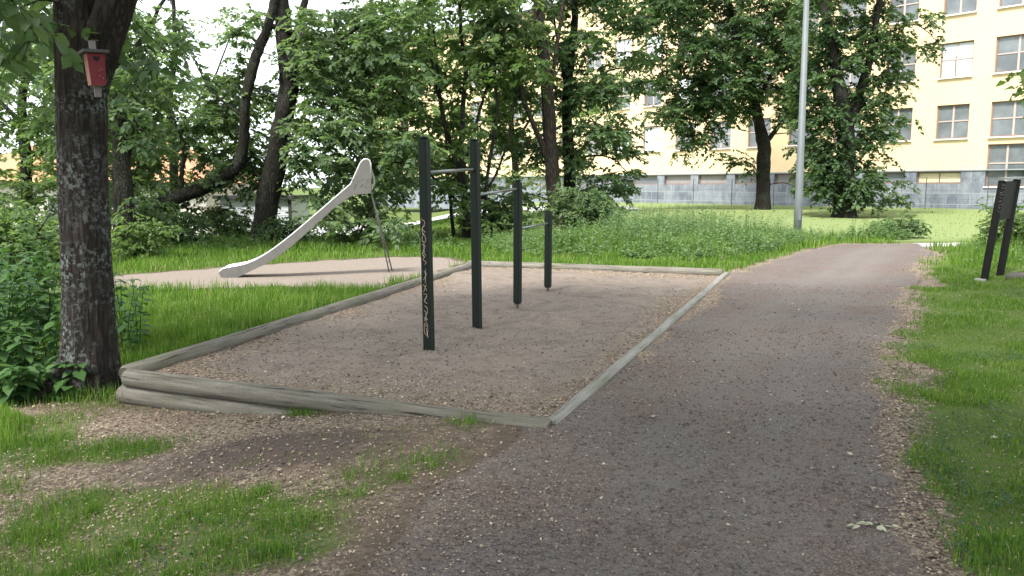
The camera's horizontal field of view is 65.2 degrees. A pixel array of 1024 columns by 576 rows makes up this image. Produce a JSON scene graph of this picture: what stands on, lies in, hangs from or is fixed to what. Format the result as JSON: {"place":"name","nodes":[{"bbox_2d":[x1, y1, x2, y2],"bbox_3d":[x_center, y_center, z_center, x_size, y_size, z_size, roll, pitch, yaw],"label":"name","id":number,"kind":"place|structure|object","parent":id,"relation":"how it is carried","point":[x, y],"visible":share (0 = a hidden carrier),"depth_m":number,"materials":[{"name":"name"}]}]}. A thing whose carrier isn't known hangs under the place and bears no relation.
{"place":"outdoors","nodes":[
{"label":"outdoors","id":0,"kind":"place"},
{"bbox_2d":[49,256,466,292],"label":"sand","id":1,"kind":"structure","parent":0,"point":[361,270],"depth_m":14.78,"materials":[{"name":"sand"}]},
{"bbox_2d":[218,158,392,277],"bbox_3d":[-3.648,-1.207,14.324,3.120,2.191,0.920,-2,7,-15],"label":"playground slide","id":2,"kind":"object","parent":1,"relation":"on","point":[360,182],"visible":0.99,"depth_m":14.06,"materials":[{"name":"metal"}]},
{"bbox_2d":[0,0,555,187],"label":"sky","id":3,"kind":"structure","parent":0,"point":[211,58],"materials":[{"name":"white"}]},
{"bbox_2d":[157,266,718,425],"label":"sand","id":4,"kind":"structure","parent":0,"point":[590,314],"depth_m":8.59,"materials":[{"name":"sand"}]},
{"bbox_2d":[418,136,551,350],"bbox_3d":[-0.135,-0.613,10.314,0.148,2.472,4.840,2,8,18],"label":"pull up station","id":5,"kind":"object","parent":4,"relation":"on","point":[426,172],"visible":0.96,"depth_m":9.28,"materials":[{"name":"metal"}]},
{"bbox_2d":[310,205,642,236],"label":"road","id":6,"kind":"structure","parent":0,"point":[435,218],"depth_m":48.81,"materials":[{"name":"asphalt"}]},
{"bbox_2d":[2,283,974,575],"bbox_3d":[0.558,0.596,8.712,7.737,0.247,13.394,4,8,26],"label":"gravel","id":7,"kind":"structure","parent":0,"point":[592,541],"depth_m":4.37,"materials":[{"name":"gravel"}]},
{"bbox_2d":[0,188,1023,575],"bbox_3d":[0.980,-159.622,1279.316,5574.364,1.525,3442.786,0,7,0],"label":"ground","id":8,"kind":"structure","parent":0,"point":[146,474],"depth_m":4.99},
{"bbox_2d":[0,329,14,386],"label":"nettle plant","id":9,"kind":"object","parent":8,"relation":"on","point":[4,356],"visible":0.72,"depth_m":6.91,"materials":[{"name":"green plant"}]},
{"bbox_2d":[0,254,14,312],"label":"nettle plant","id":10,"kind":"object","parent":8,"relation":"on","point":[1,261],"visible":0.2,"depth_m":8.98,"materials":[{"name":"green plant"}]},
{"bbox_2d":[0,242,26,346],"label":"nettle plant","id":11,"kind":"object","parent":8,"relation":"on","point":[3,282],"visible":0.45,"depth_m":8.18,"materials":[{"name":"green plant"}]},
{"bbox_2d":[0,264,28,374],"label":"nettle plant","id":12,"kind":"object","parent":8,"relation":"on","point":[5,324],"visible":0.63,"depth_m":7.31,"materials":[{"name":"green plant"}]},
{"bbox_2d":[0,320,35,372],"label":"nettle plant","id":13,"kind":"object","parent":8,"relation":"on","point":[15,324],"visible":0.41,"depth_m":7.06,"materials":[{"name":"green plant"}]},
{"bbox_2d":[0,364,39,408],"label":"nettle plant","id":14,"kind":"object","parent":8,"relation":"on","point":[7,388],"visible":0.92,"depth_m":6.63,"materials":[{"name":"green plant"}]},
{"bbox_2d":[0,269,41,366],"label":"nettle plant","id":15,"kind":"object","parent":8,"relation":"on","point":[21,302],"visible":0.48,"depth_m":7.43,"materials":[{"name":"green plant"}]},
{"bbox_2d":[0,333,44,387],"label":"nettle plant","id":16,"kind":"object","parent":8,"relation":"on","point":[19,351],"visible":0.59,"depth_m":6.93,"materials":[{"name":"green plant"}]},
{"bbox_2d":[0,240,45,316],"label":"nettle plant","id":17,"kind":"object","parent":8,"relation":"on","point":[4,262],"visible":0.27,"depth_m":9.28,"materials":[{"name":"green plant"}]},
{"bbox_2d":[0,353,46,400],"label":"nettle plant","id":18,"kind":"object","parent":8,"relation":"on","point":[30,359],"visible":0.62,"depth_m":6.76,"materials":[{"name":"green plant"}]},
{"bbox_2d":[0,200,59,287],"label":"shrub","id":19,"kind":"object","parent":8,"relation":"on","point":[26,231],"visible":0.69,"depth_m":12.37,"materials":[{"name":"green plant"}]},
{"bbox_2d":[9,281,52,367],"bbox_3d":[-4.580,0.370,7.608,0.403,0.915,0.590,0,7,0],"label":"nettle plant","id":20,"kind":"object","parent":8,"relation":"on","point":[21,286],"visible":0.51,"depth_m":7.63,"materials":[{"name":"green plant"}]},
{"bbox_2d":[12,291,60,369],"bbox_3d":[-4.353,0.436,7.502,0.467,0.833,0.377,2,7,12],"label":"nettle plant","id":21,"kind":"object","parent":8,"relation":"on","point":[52,342],"visible":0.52,"depth_m":7.45,"materials":[{"name":"green plant"}]},
{"bbox_2d":[13,232,59,338],"bbox_3d":[-5.001,0.033,8.398,0.468,1.220,0.514,0,7,0],"label":"nettle plant","id":22,"kind":"object","parent":8,"relation":"on","point":[42,258],"visible":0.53,"depth_m":8.38,"materials":[{"name":"green plant"}]},
{"bbox_2d":[16,250,59,321],"bbox_3d":[-5.357,0.027,9.102,0.376,0.943,0.543,0,7,0],"label":"nettle plant","id":23,"kind":"object","parent":8,"relation":"on","point":[31,274],"visible":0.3,"depth_m":9.05,"materials":[{"name":"green plant"}]},
{"bbox_2d":[18,355,66,400],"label":"nettle plant","id":24,"kind":"object","parent":8,"relation":"on","point":[47,371],"visible":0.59,"depth_m":6.82,"materials":[{"name":"green plant"}]},
{"bbox_2d":[31,262,60,342],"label":"nettle plant","id":25,"kind":"object","parent":8,"relation":"on","point":[55,302],"visible":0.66,"depth_m":8.35,"materials":[{"name":"green plant"}]},
{"bbox_2d":[0,206,122,264],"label":"shrub","id":26,"kind":"object","parent":8,"relation":"on","point":[45,216],"visible":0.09,"depth_m":16.21,"materials":[{"name":"green plant"}]},
{"bbox_2d":[45,363,86,401],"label":"nettle plant","id":27,"kind":"object","parent":8,"relation":"on","point":[80,374],"visible":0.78,"depth_m":6.81,"materials":[{"name":"green plant"}]},
{"bbox_2d":[0,2,178,230],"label":"birch tree","id":28,"kind":"object","parent":8,"relation":"on","point":[26,173],"visible":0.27,"depth_m":23.15,"materials":[{"name":"green plant"}]},
{"bbox_2d":[0,0,193,400],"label":"maple tree","id":29,"kind":"object","parent":8,"relation":"on","point":[65,31],"visible":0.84,"depth_m":6.77,"materials":[{"name":"green plant"}]},
{"bbox_2d":[78,40,108,96],"bbox_3d":[-3.008,-1.589,5.760,0.169,0.401,0.195,-6,9,-38],"label":"birdhouse","id":30,"kind":"object","parent":29,"relation":"attached to","point":[94,59],"visible":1,"depth_m":5.74,"materials":[{"name":"red paint"}]},
{"bbox_2d":[0,0,221,252],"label":"alder tree","id":31,"kind":"object","parent":8,"relation":"on","point":[122,199],"visible":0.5,"depth_m":18.75,"materials":[{"name":"green plant"}]},
{"bbox_2d":[113,272,133,341],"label":"nettle plant","id":32,"kind":"object","parent":8,"relation":"on","point":[120,301],"visible":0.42,"depth_m":8.37,"materials":[{"name":"green plant"}]},
{"bbox_2d":[0,131,257,236],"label":"house","id":33,"kind":"structure","parent":8,"relation":"on","point":[9,163],"depth_m":40.07,"materials":[{"name":"paint"}]},
{"bbox_2d":[115,291,144,356],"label":"nettle plant","id":34,"kind":"object","parent":8,"relation":"on","point":[128,341],"visible":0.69,"depth_m":7.99,"materials":[{"name":"green plant"}]},
{"bbox_2d":[121,279,153,345],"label":"nettle plant","id":35,"kind":"object","parent":8,"relation":"on","point":[137,335],"visible":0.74,"depth_m":8.28,"materials":[{"name":"green plant"}]},
{"bbox_2d":[111,212,185,260],"bbox_3d":[-8.103,-1.009,17.494,1.679,1.342,1.555,4,8,27],"label":"shrub","id":36,"kind":"object","parent":8,"relation":"on","point":[132,240],"visible":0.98,"depth_m":17.30,"materials":[{"name":"green plant"}]},
{"bbox_2d":[17,0,298,232],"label":"hazel tree","id":37,"kind":"object","parent":8,"relation":"on","point":[175,168],"visible":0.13,"depth_m":31.95,"materials":[{"name":"green plant"}]},
{"bbox_2d":[136,208,217,244],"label":"shrub","id":38,"kind":"object","parent":8,"relation":"on","point":[189,223],"visible":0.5,"depth_m":21.81,"materials":[{"name":"green plant"}]},
{"bbox_2d":[116,385,307,413],"bbox_3d":[-1.879,0.983,6.230,3.078,0.189,0.160,3,8,21],"label":"edge log","id":39,"kind":"object","parent":8,"relation":"on","point":[151,398],"visible":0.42,"depth_m":6.44,"materials":[{"name":"grey wood"}]},
{"bbox_2d":[121,369,551,427],"bbox_3d":[-1.492,0.856,6.066,3.767,0.182,0.157,3,8,21],"label":"edge log","id":40,"kind":"object","parent":39,"relation":"on","point":[289,397],"visible":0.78,"depth_m":6.04,"materials":[{"name":"grey wood"}]},
{"bbox_2d":[191,202,254,236],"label":"shrub","id":41,"kind":"object","parent":8,"relation":"on","point":[219,207],"visible":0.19,"depth_m":25.74,"materials":[{"name":"green plant"}]},
{"bbox_2d":[0,386,492,575],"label":"grass tufts","id":42,"kind":"object","parent":8,"relation":"on","point":[87,564],"visible":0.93,"depth_m":4.17,"materials":[{"name":"plant"}]},
{"bbox_2d":[212,195,313,235],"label":"shed","id":43,"kind":"structure","parent":8,"relation":"on","point":[290,205],"depth_m":29.86,"materials":[{"name":"fabric"}]},
{"bbox_2d":[109,0,424,239],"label":"leaning tree","id":44,"kind":"object","parent":8,"relation":"on","point":[196,189],"visible":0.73,"depth_m":23.06,"materials":[{"name":"green plant"}]},
{"bbox_2d":[248,210,322,242],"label":"shrub","id":45,"kind":"object","parent":8,"relation":"on","point":[279,230],"visible":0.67,"depth_m":22.52,"materials":[{"name":"green plant"}]},
{"bbox_2d":[180,0,449,249],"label":"elm tree","id":46,"kind":"object","parent":8,"relation":"on","point":[271,176],"visible":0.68,"depth_m":21.89,"materials":[{"name":"green plant"}]},
{"bbox_2d":[300,196,401,242],"bbox_3d":[-4.535,-1.707,22.887,2.837,1.850,2.354,0,7,0],"label":"shrub","id":47,"kind":"object","parent":8,"relation":"on","point":[369,206],"visible":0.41,"depth_m":22.64,"materials":[{"name":"green plant"}]},
{"bbox_2d":[266,0,481,232],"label":"lime tree","id":48,"kind":"object","parent":8,"relation":"on","point":[444,15],"visible":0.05,"depth_m":34.92,"materials":[{"name":"green plant"}]},
{"bbox_2d":[359,262,470,303],"bbox_3d":[-1.476,-0.132,13.705,0.164,0.170,5.366,2,7,14],"label":"edge log","id":49,"kind":"object","parent":8,"relation":"on","point":[384,292],"visible":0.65,"depth_m":12.64,"materials":[{"name":"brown wood"}]},
{"bbox_2d":[332,0,563,237],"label":"cherry tree","id":50,"kind":"object","parent":8,"relation":"on","point":[495,116],"visible":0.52,"depth_m":24.69,"materials":[{"name":"green plant"}]},
{"bbox_2d":[445,192,534,236],"bbox_3d":[-0.711,-2.272,26.028,2.930,1.868,2.887,0,7,0],"label":"shrub","id":51,"kind":"object","parent":8,"relation":"on","point":[501,226],"visible":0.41,"depth_m":25.47,"materials":[{"name":"green plant"}]},
{"bbox_2d":[0,257,1023,575],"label":"wood chip litter","id":52,"kind":"object","parent":8,"relation":"on","point":[440,451],"visible":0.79,"depth_m":4.88,"materials":[{"name":"wood"}]},
{"bbox_2d":[0,300,1023,575],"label":"clover","id":53,"kind":"object","parent":8,"relation":"on","point":[962,426],"visible":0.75,"depth_m":4.46,"materials":[{"name":"green plant"}]},
{"bbox_2d":[0,221,1023,455],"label":"tall grass","id":54,"kind":"structure","parent":8,"relation":"on","point":[7,415],"depth_m":18.03,"materials":[{"name":"plant"}]},
{"bbox_2d":[0,202,1023,358],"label":"weeds","id":55,"kind":"object","parent":8,"relation":"on","point":[647,254],"visible":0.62,"depth_m":20.04,"materials":[{"name":"green plant"}]},
{"bbox_2d":[439,0,624,231],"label":"ash tree","id":56,"kind":"object","parent":8,"relation":"on","point":[549,151],"visible":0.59,"depth_m":25.77,"materials":[{"name":"green plant"}]},
{"bbox_2d":[430,0,634,210],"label":"rowan tree","id":57,"kind":"object","parent":8,"relation":"on","point":[515,170],"visible":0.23,"depth_m":37.39,"materials":[{"name":"green plant"}]},
{"bbox_2d":[523,180,635,233],"bbox_3d":[1.950,-2.083,23.370,3.319,2.168,2.491,0,7,0],"label":"shrub","id":58,"kind":"object","parent":8,"relation":"on","point":[591,209],"visible":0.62,"depth_m":22.94,"materials":[{"name":"green plant"}]},
{"bbox_2d":[467,260,722,275],"bbox_3d":[1.502,-0.376,15.564,5.075,0.185,0.174,2,8,19],"label":"edge log","id":59,"kind":"object","parent":8,"relation":"on","point":[674,270],"visible":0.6,"depth_m":15.32,"materials":[{"name":"brown wood"}]},
{"bbox_2d":[547,0,664,228],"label":"plane tree","id":60,"kind":"object","parent":8,"relation":"on","point":[606,90],"visible":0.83,"depth_m":26.53,"materials":[{"name":"green plant"}]},
{"bbox_2d":[549,272,729,423],"bbox_3d":[2.109,0.361,10.089,0.107,0.152,10.105,3,8,21],"label":"edge timber","id":61,"kind":"object","parent":8,"relation":"on","point":[588,391],"visible":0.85,"depth_m":7.29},
{"bbox_2d":[371,0,1023,209],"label":"yellow building","id":62,"kind":"structure","parent":8,"relation":"on","point":[965,113],"depth_m":46.49,"materials":[{"name":"paint"}]},
{"bbox_2d":[471,102,480,122],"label":"window","id":63,"kind":"structure","parent":62,"relation":"in","point":[472,112],"depth_m":76.92,"materials":[{"name":"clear glass"}]},
{"bbox_2d":[488,178,500,184],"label":"window","id":64,"kind":"structure","parent":62,"relation":"in","point":[495,181],"depth_m":75.41,"materials":[{"name":"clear glass"}]},
{"bbox_2d":[529,177,545,184],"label":"window","id":65,"kind":"structure","parent":62,"relation":"in","point":[538,181],"depth_m":71.07,"materials":[{"name":"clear glass"}]},
{"bbox_2d":[585,135,600,154],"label":"window","id":66,"kind":"structure","parent":62,"relation":"in","point":[587,135],"depth_m":65.97,"materials":[{"name":"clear glass"}]},
{"bbox_2d":[586,45,601,69],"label":"window","id":67,"kind":"structure","parent":62,"relation":"in","point":[598,62],"depth_m":64.86,"materials":[{"name":"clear glass"}]},
{"bbox_2d":[615,88,630,109],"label":"window","id":68,"kind":"structure","parent":62,"relation":"in","point":[626,104],"depth_m":62.83,"materials":[{"name":"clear glass"}]},
{"bbox_2d":[615,38,630,65],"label":"window","id":69,"kind":"structure","parent":62,"relation":"in","point":[621,45],"depth_m":62.59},
{"bbox_2d":[634,176,656,184],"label":"window","id":70,"kind":"structure","parent":62,"relation":"in","point":[650,180],"depth_m":61.95,"materials":[{"name":"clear glass"}]},
{"bbox_2d":[643,126,660,151],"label":"window","id":71,"kind":"structure","parent":62,"relation":"in","point":[653,137],"depth_m":61.17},
{"bbox_2d":[642,82,661,107],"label":"window","id":72,"kind":"structure","parent":62,"relation":"in","point":[652,100],"depth_m":60.98,"materials":[{"name":"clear glass"}]},
{"bbox_2d":[646,33,662,58],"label":"window","id":73,"kind":"structure","parent":62,"relation":"in","point":[649,50],"depth_m":60.49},
{"bbox_2d":[666,175,690,184],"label":"window","id":74,"kind":"structure","parent":62,"relation":"in","point":[680,179],"depth_m":59.77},
{"bbox_2d":[673,124,694,150],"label":"window","id":75,"kind":"structure","parent":62,"relation":"in","point":[677,138],"depth_m":59.39,"materials":[{"name":"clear glass"}]},
{"bbox_2d":[678,76,691,102],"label":"window","id":76,"kind":"structure","parent":62,"relation":"in","point":[689,76],"depth_m":58.64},
{"bbox_2d":[700,175,726,183],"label":"window","id":77,"kind":"structure","parent":62,"relation":"in","point":[704,179],"depth_m":57.48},
{"bbox_2d":[711,121,730,149],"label":"window","id":78,"kind":"structure","parent":62,"relation":"in","point":[719,145],"depth_m":56.52,"materials":[{"name":"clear glass"}]},
{"bbox_2d":[736,174,755,183],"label":"window","id":79,"kind":"structure","parent":62,"relation":"in","point":[748,180],"depth_m":55.46,"materials":[{"name":"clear glass"}]},
{"bbox_2d":[746,118,770,147],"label":"window","id":80,"kind":"structure","parent":62,"relation":"in","point":[752,143],"depth_m":54.76,"materials":[{"name":"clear glass"}]},
{"bbox_2d":[776,174,807,183],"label":"window","id":81,"kind":"structure","parent":62,"relation":"in","point":[785,177],"depth_m":53.31,"materials":[{"name":"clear glass"}]},
{"bbox_2d":[786,122,811,146],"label":"window","id":82,"kind":"structure","parent":62,"relation":"in","point":[791,137],"depth_m":52.52,"materials":[{"name":"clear glass"}]},
{"bbox_2d":[796,12,817,32],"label":"window","id":83,"kind":"structure","parent":62,"relation":"in","point":[816,20],"depth_m":50.83,"materials":[{"name":"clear glass"}]},
{"bbox_2d":[838,0,866,31],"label":"window","id":84,"kind":"structure","parent":62,"relation":"in","point":[843,5],"depth_m":49.05,"materials":[{"name":"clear glass"}]},
{"bbox_2d":[842,58,863,87],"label":"window","id":85,"kind":"structure","parent":62,"relation":"in","point":[851,77],"depth_m":49.38,"materials":[{"name":"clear glass"}]},
{"bbox_2d":[874,172,904,183],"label":"window","id":86,"kind":"structure","parent":62,"relation":"in","point":[894,174],"depth_m":47.93,"materials":[{"name":"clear glass"}]},
{"bbox_2d":[884,108,912,142],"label":"window","id":87,"kind":"structure","parent":62,"relation":"in","point":[906,133],"depth_m":47.26,"materials":[{"name":"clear glass"}]},
{"bbox_2d":[883,48,916,84],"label":"window","id":88,"kind":"structure","parent":62,"relation":"in","point":[911,65],"depth_m":46.82,"materials":[{"name":"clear glass"}]},
{"bbox_2d":[889,0,918,24],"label":"window","id":89,"kind":"structure","parent":62,"relation":"in","point":[908,6],"depth_m":46.62,"materials":[{"name":"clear glass"}]},
{"bbox_2d":[917,172,960,183],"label":"window","id":90,"kind":"structure","parent":62,"relation":"in","point":[920,174],"depth_m":46.04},
{"bbox_2d":[933,104,969,140],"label":"window","id":91,"kind":"structure","parent":62,"relation":"in","point":[952,120],"depth_m":45.26,"materials":[{"name":"grey glass"}]},
{"bbox_2d":[937,40,973,79],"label":"window","id":92,"kind":"structure","parent":62,"relation":"in","point":[957,62],"depth_m":44.82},
{"bbox_2d":[944,0,977,16],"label":"window","id":93,"kind":"structure","parent":62,"relation":"in","point":[952,7],"depth_m":44.48,"materials":[{"name":"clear glass"}]},
{"bbox_2d":[983,143,1023,187],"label":"window","id":94,"kind":"structure","parent":62,"relation":"in","point":[1000,156],"depth_m":43.47,"materials":[{"name":"grey glass"}]},
{"bbox_2d":[987,100,1023,137],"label":"window","id":95,"kind":"structure","parent":62,"relation":"in","point":[1006,122],"depth_m":43.22,"materials":[{"name":"grey glass"}]},
{"bbox_2d":[992,34,1023,74],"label":"window","id":96,"kind":"structure","parent":62,"relation":"in","point":[1010,49],"depth_m":42.88,"materials":[{"name":"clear glass"}]},
{"bbox_2d":[997,0,1023,8],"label":"window","id":97,"kind":"structure","parent":62,"relation":"in","point":[1003,3],"depth_m":42.63,"materials":[{"name":"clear glass"}]},
{"bbox_2d":[615,0,826,209],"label":"maple tree","id":98,"kind":"object","parent":8,"relation":"on","point":[708,82],"visible":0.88,"depth_m":41.86,"materials":[{"name":"green plant"}]},
{"bbox_2d":[540,177,1023,210],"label":"wire fence","id":99,"kind":"object","parent":8,"relation":"on","point":[925,198],"visible":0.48,"depth_m":45.50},
{"bbox_2d":[793,0,808,232],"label":"lamp post","id":100,"kind":"object","parent":8,"relation":"on","point":[798,206],"visible":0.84,"depth_m":24.66,"materials":[{"name":"grey metal"}]},
{"bbox_2d":[775,0,946,217],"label":"ivy covered tree","id":101,"kind":"object","parent":8,"relation":"on","point":[843,186],"visible":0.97,"depth_m":35.60,"materials":[{"name":"green plant"}]},
{"bbox_2d":[863,211,933,237],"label":"shrub","id":102,"kind":"object","parent":8,"relation":"on","point":[915,228],"visible":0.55,"depth_m":25.10,"materials":[{"name":"green plant"}]},
{"bbox_2d":[970,195,1023,249],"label":"shrub","id":103,"kind":"object","parent":8,"relation":"on","point":[1018,222],"visible":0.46,"depth_m":17.00,"materials":[{"name":"green plant"}]},
{"bbox_2d":[973,177,1023,281],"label":"posts","id":104,"kind":"object","parent":8,"relation":"on","point":[1006,200],"visible":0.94,"depth_m":13.20,"materials":[{"name":"metal"}]},
{"bbox_2d":[995,69,1023,119],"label":"maple tree","id":105,"kind":"object","parent":8,"relation":"on","point":[1011,75],"visible":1,"depth_m":9.93,"materials":[{"name":"green plant"}]},
{"bbox_2d":[1004,271,1023,279],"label":"stone","id":106,"kind":"object","parent":8,"relation":"on","point":[1016,274],"visible":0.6,"depth_m":13.04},
{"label":"edge log","id":107,"kind":"object","parent":8,"relation":"on","visible":0},
{"bbox_2d":[119,296,363,377],"bbox_3d":[-2.717,0.465,8.988,0.165,0.172,4.525,2,7,15],"label":"edge log","id":108,"kind":"object","parent":107,"relation":"on","point":[160,361],"visible":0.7,"depth_m":8.23,"materials":[{"name":"grey wood"}]},
{"bbox_2d":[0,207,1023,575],"bbox_3d":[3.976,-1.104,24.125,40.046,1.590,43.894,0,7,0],"label":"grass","id":109,"kind":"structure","parent":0,"point":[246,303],"depth_m":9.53,"materials":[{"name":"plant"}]},
{"bbox_2d":[354,243,938,575],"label":"path","id":110,"kind":"structure","parent":0,"point":[851,269],"depth_m":4.82,"materials":[{"name":"gravel"}]},
{"bbox_2d":[847,521,897,531],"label":"fallen leaf","id":111,"kind":"object","parent":110,"relation":"on","point":[880,527],"visible":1,"depth_m":3.76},
{"bbox_2d":[915,242,965,246],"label":"pavement","id":112,"kind":"structure","parent":0,"point":[924,244],"depth_m":21.71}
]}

